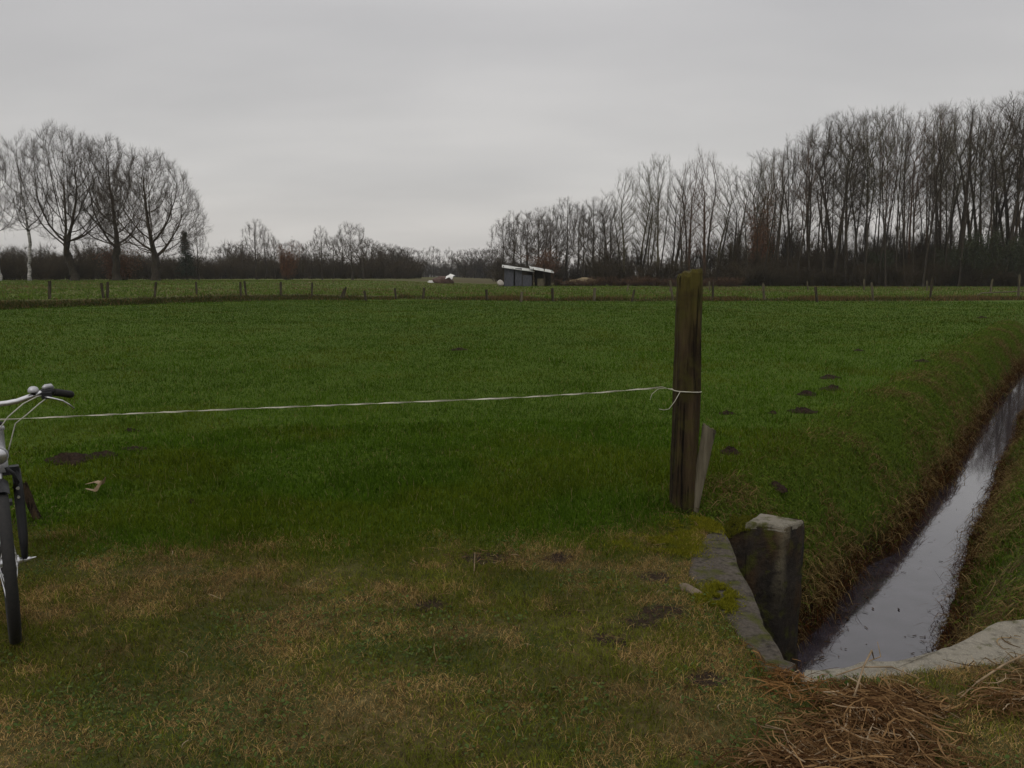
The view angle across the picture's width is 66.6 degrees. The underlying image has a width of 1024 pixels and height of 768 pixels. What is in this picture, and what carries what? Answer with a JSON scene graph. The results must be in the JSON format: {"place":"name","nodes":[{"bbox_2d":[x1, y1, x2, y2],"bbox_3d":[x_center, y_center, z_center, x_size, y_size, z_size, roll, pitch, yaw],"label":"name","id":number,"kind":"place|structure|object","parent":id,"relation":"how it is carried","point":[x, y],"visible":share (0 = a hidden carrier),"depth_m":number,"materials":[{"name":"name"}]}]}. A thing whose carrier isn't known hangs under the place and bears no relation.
{"place":"outdoors","nodes":[
{"label":"outdoors","id":0,"kind":"place"},
{"bbox_2d":[0,277,1023,767],"bbox_3d":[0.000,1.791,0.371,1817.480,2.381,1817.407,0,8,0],"label":"ground","id":1,"kind":"structure","parent":0,"point":[642,621],"depth_m":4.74,"materials":[{"name":"plant"}]},
{"bbox_2d":[0,148,27,280],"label":"birch tree","id":2,"kind":"object","parent":1,"relation":"on","point":[14,206],"visible":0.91,"depth_m":106.50,"materials":[{"name":"brown plant"}]},
{"bbox_2d":[0,127,53,280],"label":"birch tree","id":3,"kind":"object","parent":1,"relation":"on","point":[29,277],"visible":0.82,"depth_m":106.98,"materials":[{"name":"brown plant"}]},
{"bbox_2d":[0,384,74,644],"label":"bicycle","id":4,"kind":"object","parent":1,"relation":"on","point":[11,560],"visible":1,"depth_m":3.37,"materials":[{"name":"metal"}]},
{"bbox_2d":[7,116,125,280],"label":"oak tree","id":5,"kind":"object","parent":1,"relation":"on","point":[66,239],"visible":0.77,"depth_m":107.59,"materials":[{"name":"brown plant"}]},
{"bbox_2d":[44,452,100,465],"bbox_3d":[-3.888,0.654,6.873,0.533,0.127,0.382,0,8,0],"label":"molehill","id":6,"kind":"object","parent":1,"relation":"on","point":[73,458],"visible":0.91,"depth_m":6.81,"materials":[{"name":"soil"}]},
{"bbox_2d":[57,131,159,280],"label":"oak tree","id":7,"kind":"object","parent":1,"relation":"on","point":[116,275],"visible":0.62,"depth_m":109.82,"materials":[{"name":"brown plant"}]},
{"bbox_2d":[87,247,144,279],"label":"beech shrub","id":8,"kind":"object","parent":1,"relation":"on","point":[124,274],"visible":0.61,"depth_m":116.77,"materials":[{"name":"brown plant"}]},
{"bbox_2d":[91,145,212,280],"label":"oak tree","id":9,"kind":"object","parent":1,"relation":"on","point":[155,271],"visible":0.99,"depth_m":104.82,"materials":[{"name":"brown plant"}]},
{"bbox_2d":[173,232,197,279],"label":"conifer tree","id":10,"kind":"object","parent":1,"relation":"on","point":[186,261],"visible":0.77,"depth_m":132.12,"materials":[{"name":"green plant"}]},
{"bbox_2d":[0,281,424,300],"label":"post fence","id":11,"kind":"object","parent":1,"relation":"on","point":[343,293],"visible":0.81,"depth_m":53.35,"materials":[{"name":"brown wood"}]},
{"bbox_2d":[0,237,425,279],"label":"undergrowth","id":12,"kind":"object","parent":1,"relation":"on","point":[45,265],"visible":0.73,"depth_m":160.75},
{"bbox_2d":[240,219,270,278],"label":"oak tree","id":13,"kind":"object","parent":1,"relation":"on","point":[253,242],"visible":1,"depth_m":147.66,"materials":[{"name":"brown plant"}]},
{"bbox_2d":[270,240,303,279],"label":"beech shrub","id":14,"kind":"object","parent":1,"relation":"on","point":[285,268],"visible":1,"depth_m":138.08,"materials":[{"name":"brown plant"}]},
{"bbox_2d":[334,221,369,279],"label":"oak tree","id":15,"kind":"object","parent":1,"relation":"on","point":[351,252],"visible":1,"depth_m":142.72,"materials":[{"name":"brown plant"}]},
{"bbox_2d":[349,246,519,278],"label":"undergrowth","id":16,"kind":"object","parent":1,"relation":"on","point":[461,271],"visible":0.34,"depth_m":330.53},
{"bbox_2d":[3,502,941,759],"bbox_3d":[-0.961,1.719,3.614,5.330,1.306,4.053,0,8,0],"label":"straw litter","id":17,"kind":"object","parent":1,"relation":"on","point":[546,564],"visible":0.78,"depth_m":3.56,"materials":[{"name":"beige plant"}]},
{"bbox_2d":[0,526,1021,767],"bbox_3d":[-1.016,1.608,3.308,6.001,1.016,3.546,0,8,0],"label":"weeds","id":18,"kind":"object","parent":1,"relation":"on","point":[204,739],"visible":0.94,"depth_m":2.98,"materials":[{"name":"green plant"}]},
{"bbox_2d":[0,298,1023,536],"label":"field grass","id":19,"kind":"structure","parent":1,"relation":"on","point":[159,428],"depth_m":14.96,"materials":[{"name":"plant"}]},
{"bbox_2d":[3,416,1023,636],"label":"field grass","id":20,"kind":"structure","parent":1,"relation":"on","point":[246,520],"depth_m":6.07,"materials":[{"name":"plant"}]},
{"bbox_2d":[497,210,531,265],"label":"oak tree","id":21,"kind":"object","parent":1,"relation":"on","point":[522,243],"visible":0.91,"depth_m":181.96,"materials":[{"name":"brown plant"}]},
{"bbox_2d":[504,210,549,265],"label":"oak tree","id":22,"kind":"object","parent":1,"relation":"on","point":[514,233],"visible":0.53,"depth_m":186.13,"materials":[{"name":"brown plant"}]},
{"bbox_2d":[502,265,553,285],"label":"field shed","id":23,"kind":"structure","parent":1,"relation":"on","point":[523,276],"depth_m":103.17,"materials":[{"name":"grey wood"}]},
{"bbox_2d":[519,246,564,277],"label":"beech shrub","id":24,"kind":"object","parent":1,"relation":"on","point":[545,263],"visible":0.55,"depth_m":165.23,"materials":[{"name":"brown plant"}]},
{"bbox_2d":[523,223,567,264],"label":"oak tree","id":25,"kind":"object","parent":1,"relation":"on","point":[546,241],"visible":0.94,"depth_m":167.01,"materials":[{"name":"brown plant"}]},
{"bbox_2d":[542,196,589,280],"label":"oak tree","id":26,"kind":"object","parent":1,"relation":"on","point":[566,256],"visible":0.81,"depth_m":171.55,"materials":[{"name":"brown plant"}]},
{"bbox_2d":[568,214,600,276],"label":"oak tree","id":27,"kind":"object","parent":1,"relation":"on","point":[582,246],"visible":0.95,"depth_m":162.47,"materials":[{"name":"brown plant"}]},
{"bbox_2d":[572,196,614,278],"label":"oak tree","id":28,"kind":"object","parent":1,"relation":"on","point":[590,209],"visible":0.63,"depth_m":168.49,"materials":[{"name":"brown plant"}]},
{"bbox_2d":[576,205,634,263],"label":"oak tree","id":29,"kind":"object","parent":1,"relation":"on","point":[589,238],"visible":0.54,"depth_m":166.34,"materials":[{"name":"brown plant"}]},
{"bbox_2d":[484,236,732,284],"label":"undergrowth","id":30,"kind":"object","parent":1,"relation":"on","point":[613,267],"visible":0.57,"depth_m":136.11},
{"bbox_2d":[594,188,624,259],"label":"willow tree","id":31,"kind":"object","parent":1,"relation":"on","point":[610,228],"visible":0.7,"depth_m":147.03,"materials":[{"name":"brown plant"}]},
{"bbox_2d":[610,167,643,272],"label":"willow tree","id":32,"kind":"object","parent":1,"relation":"on","point":[623,230],"visible":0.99,"depth_m":135.20,"materials":[{"name":"brown plant"}]},
{"bbox_2d":[627,160,664,269],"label":"willow tree","id":33,"kind":"object","parent":1,"relation":"on","point":[646,226],"visible":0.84,"depth_m":135.87,"materials":[{"name":"brown plant"}]},
{"bbox_2d":[552,275,744,286],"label":"bramble hedge","id":34,"kind":"object","parent":1,"relation":"on","point":[644,281],"visible":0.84,"depth_m":106.51,"materials":[{"name":"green plant"}]},
{"bbox_2d":[641,151,673,272],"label":"willow tree","id":35,"kind":"object","parent":1,"relation":"on","point":[657,219],"visible":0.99,"depth_m":132.81,"materials":[{"name":"brown plant"}]},
{"bbox_2d":[660,167,688,276],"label":"willow tree","id":36,"kind":"object","parent":1,"relation":"on","point":[679,237],"visible":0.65,"depth_m":139.50,"materials":[{"name":"brown plant"}]},
{"bbox_2d":[669,267,702,514],"bbox_3d":[1.222,0.145,5.485,0.201,1.908,0.207,0,8,0],"label":"gate post","id":37,"kind":"object","parent":1,"relation":"on","point":[686,377],"visible":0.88,"depth_m":5.40,"materials":[{"name":"brown wood"}]},
{"bbox_2d":[0,387,701,419],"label":"fence tape","id":38,"kind":"object","parent":37,"relation":"attached to","point":[363,403],"visible":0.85,"depth_m":5.31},
{"bbox_2d":[673,158,708,270],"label":"willow tree","id":39,"kind":"object","parent":1,"relation":"on","point":[690,236],"visible":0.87,"depth_m":129.67,"materials":[{"name":"brown plant"}]},
{"bbox_2d":[685,148,724,275],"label":"willow tree","id":40,"kind":"object","parent":1,"relation":"on","point":[704,250],"visible":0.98,"depth_m":126.95,"materials":[{"name":"brown plant"}]},
{"bbox_2d":[694,423,715,514],"bbox_3d":[1.323,0.684,5.502,0.206,0.830,0.046,0,8,0],"label":"leaning board","id":41,"kind":"object","parent":1,"relation":"on","point":[708,433],"visible":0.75,"depth_m":5.46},
{"bbox_2d":[706,163,743,283],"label":"willow tree","id":42,"kind":"object","parent":1,"relation":"on","point":[726,227],"visible":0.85,"depth_m":130.04,"materials":[{"name":"brown plant"}]},
{"bbox_2d":[716,168,755,261],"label":"willow tree","id":43,"kind":"object","parent":1,"relation":"on","point":[736,233],"visible":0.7,"depth_m":129.10,"materials":[{"name":"brown plant"}]},
{"bbox_2d":[485,275,1020,301],"bbox_3d":[19.913,-6.054,50.333,42.944,2.026,5.663,-1,8,-8],"label":"post fence","id":44,"kind":"object","parent":1,"relation":"on","point":[762,291],"visible":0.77,"depth_m":49.27,"materials":[{"name":"brown wood"}]},
{"bbox_2d":[734,156,778,262],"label":"willow tree","id":45,"kind":"object","parent":1,"relation":"on","point":[763,173],"visible":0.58,"depth_m":123.64,"materials":[{"name":"brown plant"}]},
{"bbox_2d":[744,200,777,283],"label":"tree","id":46,"kind":"object","parent":1,"relation":"on","point":[761,238],"visible":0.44,"depth_m":121.50,"materials":[{"name":"brown plant"}]},
{"bbox_2d":[726,514,804,674],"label":"wing wall","id":47,"kind":"structure","parent":1,"relation":"on","point":[768,549],"depth_m":4.93,"materials":[{"name":"concrete"}]},
{"bbox_2d":[724,514,757,537],"bbox_3d":[1.482,0.934,5.049,0.249,0.138,0.392,6,10,37],"label":"moss","id":48,"kind":"object","parent":47,"relation":"on","point":[740,522],"visible":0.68,"depth_m":5.04,"materials":[{"name":"green plant"}]},
{"bbox_2d":[756,148,785,278],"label":"alder tree","id":49,"kind":"object","parent":1,"relation":"on","point":[773,182],"visible":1,"depth_m":110.87,"materials":[{"name":"brown plant"}]},
{"bbox_2d":[753,152,793,254],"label":"willow tree","id":50,"kind":"object","parent":1,"relation":"on","point":[765,161],"visible":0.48,"depth_m":122.84,"materials":[{"name":"brown plant"}]},
{"bbox_2d":[767,148,791,283],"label":"alder tree","id":51,"kind":"object","parent":1,"relation":"on","point":[776,256],"visible":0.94,"depth_m":110.82,"materials":[{"name":"brown plant"}]},
{"bbox_2d":[771,133,802,274],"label":"alder tree","id":52,"kind":"object","parent":1,"relation":"on","point":[787,230],"visible":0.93,"depth_m":110.33,"materials":[{"name":"brown plant"}]},
{"bbox_2d":[736,641,842,712],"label":"dead reeds","id":53,"kind":"object","parent":1,"relation":"on","point":[778,671],"visible":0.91,"depth_m":3.04,"materials":[{"name":"brown plant"}]},
{"bbox_2d":[776,138,812,268],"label":"alder tree","id":54,"kind":"object","parent":1,"relation":"on","point":[793,176],"visible":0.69,"depth_m":113.92,"materials":[{"name":"brown plant"}]},
{"bbox_2d":[788,136,822,285],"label":"alder tree","id":55,"kind":"object","parent":1,"relation":"on","point":[805,196],"visible":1,"depth_m":109.24,"materials":[{"name":"brown plant"}]},
{"bbox_2d":[786,138,829,260],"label":"alder tree","id":56,"kind":"object","parent":1,"relation":"on","point":[816,164],"visible":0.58,"depth_m":114.53,"materials":[{"name":"brown plant"}]},
{"bbox_2d":[791,129,827,285],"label":"alder tree","id":57,"kind":"object","parent":1,"relation":"on","point":[809,227],"visible":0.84,"depth_m":111.54,"materials":[{"name":"brown plant"}]},
{"bbox_2d":[790,112,864,266],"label":"alder tree","id":58,"kind":"object","parent":1,"relation":"on","point":[824,156],"visible":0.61,"depth_m":114.26,"materials":[{"name":"brown plant"}]},
{"bbox_2d":[812,137,844,285],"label":"alder tree","id":59,"kind":"object","parent":1,"relation":"on","point":[822,230],"visible":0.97,"depth_m":109.50,"materials":[{"name":"brown plant"}]},
{"bbox_2d":[670,675,994,767],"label":"dead reeds","id":60,"kind":"object","parent":1,"relation":"on","point":[874,707],"visible":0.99,"depth_m":2.67,"materials":[{"name":"brown plant"}]},
{"bbox_2d":[818,111,861,285],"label":"alder tree","id":61,"kind":"object","parent":1,"relation":"on","point":[838,188],"visible":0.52,"depth_m":115.59,"materials":[{"name":"brown plant"}]},
{"bbox_2d":[814,106,867,285],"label":"alder tree","id":62,"kind":"object","parent":1,"relation":"on","point":[839,231],"visible":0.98,"depth_m":108.14,"materials":[{"name":"brown plant"}]},
{"bbox_2d":[663,319,1023,655],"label":"bank grass","id":63,"kind":"structure","parent":1,"relation":"on","point":[984,343],"depth_m":7.87,"materials":[{"name":"plant"}]},
{"bbox_2d":[832,124,863,285],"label":"alder tree","id":64,"kind":"object","parent":1,"relation":"on","point":[846,235],"visible":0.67,"depth_m":111.54,"materials":[{"name":"brown plant"}]},
{"bbox_2d":[689,529,1023,685],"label":"culvert headwall","id":65,"kind":"object","parent":1,"relation":"on","point":[978,647],"visible":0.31,"depth_m":3.48,"materials":[{"name":"concrete"}]},
{"bbox_2d":[584,512,747,620],"bbox_3d":[0.891,0.977,4.452,0.934,0.033,1.698,0,8,0],"label":"moss","id":66,"kind":"object","parent":65,"relation":"on","point":[727,602],"visible":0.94,"depth_m":4.58,"materials":[{"name":"green moss"}]},
{"bbox_2d":[841,111,880,284],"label":"alder tree","id":67,"kind":"object","parent":1,"relation":"on","point":[860,204],"visible":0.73,"depth_m":110.68,"materials":[{"name":"brown plant"}]},
{"bbox_2d":[848,116,883,285],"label":"alder tree","id":68,"kind":"object","parent":1,"relation":"on","point":[855,229],"visible":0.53,"depth_m":116.37,"materials":[{"name":"brown plant"}]},
{"bbox_2d":[715,216,1023,286],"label":"undergrowth","id":69,"kind":"object","parent":1,"relation":"on","point":[757,272],"visible":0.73,"depth_m":112.21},
{"bbox_2d":[839,106,908,285],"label":"alder tree","id":70,"kind":"object","parent":1,"relation":"on","point":[871,181],"visible":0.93,"depth_m":107.91,"materials":[{"name":"brown plant"}]},
{"bbox_2d":[859,103,897,259],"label":"alder tree","id":71,"kind":"object","parent":1,"relation":"on","point":[880,169],"visible":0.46,"depth_m":117.28,"materials":[{"name":"brown plant"}]},
{"bbox_2d":[874,105,908,286],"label":"alder tree","id":72,"kind":"object","parent":1,"relation":"on","point":[884,226],"visible":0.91,"depth_m":108.68,"materials":[{"name":"brown plant"}]},
{"bbox_2d":[874,107,909,244],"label":"alder tree","id":73,"kind":"object","parent":1,"relation":"on","point":[894,181],"visible":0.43,"depth_m":124.20,"materials":[{"name":"brown plant"}]},
{"bbox_2d":[874,106,920,254],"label":"alder tree","id":74,"kind":"object","parent":1,"relation":"on","point":[904,142],"visible":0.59,"depth_m":114.91,"materials":[{"name":"brown plant"}]},
{"bbox_2d":[892,104,914,285],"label":"alder tree","id":75,"kind":"object","parent":1,"relation":"on","point":[899,189],"visible":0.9,"depth_m":109.73,"materials":[{"name":"brown plant"}]},
{"bbox_2d":[896,133,923,284],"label":"alder tree","id":76,"kind":"object","parent":1,"relation":"on","point":[902,205],"visible":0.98,"depth_m":109.79,"materials":[{"name":"brown plant"}]},
{"bbox_2d":[905,132,925,285],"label":"alder tree","id":77,"kind":"object","parent":1,"relation":"on","point":[913,212],"visible":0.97,"depth_m":110.26,"materials":[{"name":"brown plant"}]},
{"bbox_2d":[902,104,947,285],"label":"alder tree","id":78,"kind":"object","parent":1,"relation":"on","point":[910,210],"visible":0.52,"depth_m":118.26,"materials":[{"name":"brown plant"}]},
{"bbox_2d":[900,104,963,286],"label":"alder tree","id":79,"kind":"object","parent":1,"relation":"on","point":[931,223],"visible":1,"depth_m":108.21,"materials":[{"name":"brown plant"}]},
{"bbox_2d":[918,101,960,285],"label":"alder tree","id":80,"kind":"object","parent":1,"relation":"on","point":[930,200],"visible":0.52,"depth_m":115.73,"materials":[{"name":"brown plant"}]},
{"bbox_2d":[914,103,965,252],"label":"alder tree","id":81,"kind":"object","parent":1,"relation":"on","point":[940,227],"visible":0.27,"depth_m":121.47,"materials":[{"name":"brown plant"}]},
{"bbox_2d":[928,111,963,282],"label":"alder tree","id":82,"kind":"object","parent":1,"relation":"on","point":[942,220],"visible":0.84,"depth_m":110.23,"materials":[{"name":"brown plant"}]},
{"bbox_2d":[927,242,970,285],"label":"holly bush","id":83,"kind":"object","parent":1,"relation":"on","point":[954,254],"visible":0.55,"depth_m":112.13,"materials":[{"name":"green plant"}]},
{"bbox_2d":[923,106,976,285],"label":"alder tree","id":84,"kind":"object","parent":1,"relation":"on","point":[953,210],"visible":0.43,"depth_m":116.54,"materials":[{"name":"brown plant"}]},
{"bbox_2d":[928,116,976,285],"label":"alder tree","id":85,"kind":"object","parent":1,"relation":"on","point":[956,159],"visible":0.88,"depth_m":110.13,"materials":[{"name":"brown plant"}]},
{"bbox_2d":[938,102,967,253],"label":"alder tree","id":86,"kind":"object","parent":1,"relation":"on","point":[946,233],"visible":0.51,"depth_m":115.76,"materials":[{"name":"brown plant"}]},
{"bbox_2d":[947,101,980,273],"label":"alder tree","id":87,"kind":"object","parent":1,"relation":"on","point":[962,223],"visible":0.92,"depth_m":110.25,"materials":[{"name":"brown plant"}]},
{"bbox_2d":[956,109,979,285],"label":"alder tree","id":88,"kind":"object","parent":1,"relation":"on","point":[964,232],"visible":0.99,"depth_m":109.66,"materials":[{"name":"brown plant"}]},
{"bbox_2d":[963,114,995,255],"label":"alder tree","id":89,"kind":"object","parent":1,"relation":"on","point":[975,217],"visible":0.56,"depth_m":114.21,"materials":[{"name":"brown plant"}]},
{"bbox_2d":[953,222,1012,286],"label":"holly bush","id":90,"kind":"object","parent":1,"relation":"on","point":[976,258],"visible":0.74,"depth_m":110.73,"materials":[{"name":"green plant"}]},
{"bbox_2d":[943,512,1023,688],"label":"dead reeds","id":91,"kind":"object","parent":1,"relation":"on","point":[1012,657],"visible":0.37,"depth_m":3.50,"materials":[{"name":"brown plant"}]},
{"bbox_2d":[947,662,1023,724],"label":"dead reeds","id":92,"kind":"object","parent":1,"relation":"on","point":[1005,697],"visible":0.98,"depth_m":2.92,"materials":[{"name":"brown plant"}]},
{"bbox_2d":[970,99,1000,265],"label":"alder tree","id":93,"kind":"object","parent":1,"relation":"on","point":[980,210],"visible":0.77,"depth_m":111.60,"materials":[{"name":"brown plant"}]},
{"bbox_2d":[957,106,1023,285],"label":"alder tree","id":94,"kind":"object","parent":1,"relation":"on","point":[993,172],"visible":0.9,"depth_m":109.13,"materials":[{"name":"brown plant"}]},
{"bbox_2d":[961,112,1021,285],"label":"alder tree","id":95,"kind":"object","parent":1,"relation":"on","point":[995,182],"visible":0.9,"depth_m":109.98,"materials":[{"name":"brown plant"}]},
{"bbox_2d":[977,95,1023,250],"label":"alder tree","id":96,"kind":"object","parent":1,"relation":"on","point":[999,216],"visible":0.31,"depth_m":120.61,"materials":[{"name":"brown plant"}]},
{"bbox_2d":[985,94,1020,285],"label":"alder tree","id":97,"kind":"object","parent":1,"relation":"on","point":[996,215],"visible":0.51,"depth_m":116.67,"materials":[{"name":"brown plant"}]},
{"bbox_2d":[986,228,1023,286],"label":"holly bush","id":98,"kind":"object","parent":1,"relation":"on","point":[1017,256],"visible":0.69,"depth_m":110.09,"materials":[{"name":"green plant"}]},
{"bbox_2d":[989,89,1023,250],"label":"alder tree","id":99,"kind":"object","parent":1,"relation":"on","point":[1006,211],"visible":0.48,"depth_m":114.90,"materials":[{"name":"brown plant"}]},
{"bbox_2d":[991,92,1023,255],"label":"alder tree","id":100,"kind":"object","parent":1,"relation":"on","point":[1007,219],"visible":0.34,"depth_m":122.10,"materials":[{"name":"brown plant"}]},
{"bbox_2d":[998,100,1023,285],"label":"alder tree","id":101,"kind":"object","parent":1,"relation":"on","point":[1012,232],"visible":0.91,"depth_m":110.48,"materials":[{"name":"brown plant"}]},
{"bbox_2d":[0,279,1023,299],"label":"meadow grass","id":102,"kind":"structure","parent":0,"point":[448,292],"depth_m":71.54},
{"bbox_2d":[0,292,1023,309],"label":"verge grass","id":103,"kind":"structure","parent":0,"point":[17,304],"depth_m":50.26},
{"bbox_2d":[0,0,1023,276],"label":"sky","id":104,"kind":"structure","parent":0,"point":[418,124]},
{"bbox_2d":[797,371,1023,674],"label":"water","id":105,"kind":"structure","parent":0,"point":[887,623],"depth_m":6.66,"materials":[{"name":"liquid"}]},
{"bbox_2d":[810,385,1022,666],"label":"water sedge","id":106,"kind":"object","parent":105,"relation":"in","point":[955,530],"visible":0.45,"depth_m":7.82,"materials":[{"name":"brown plant"}]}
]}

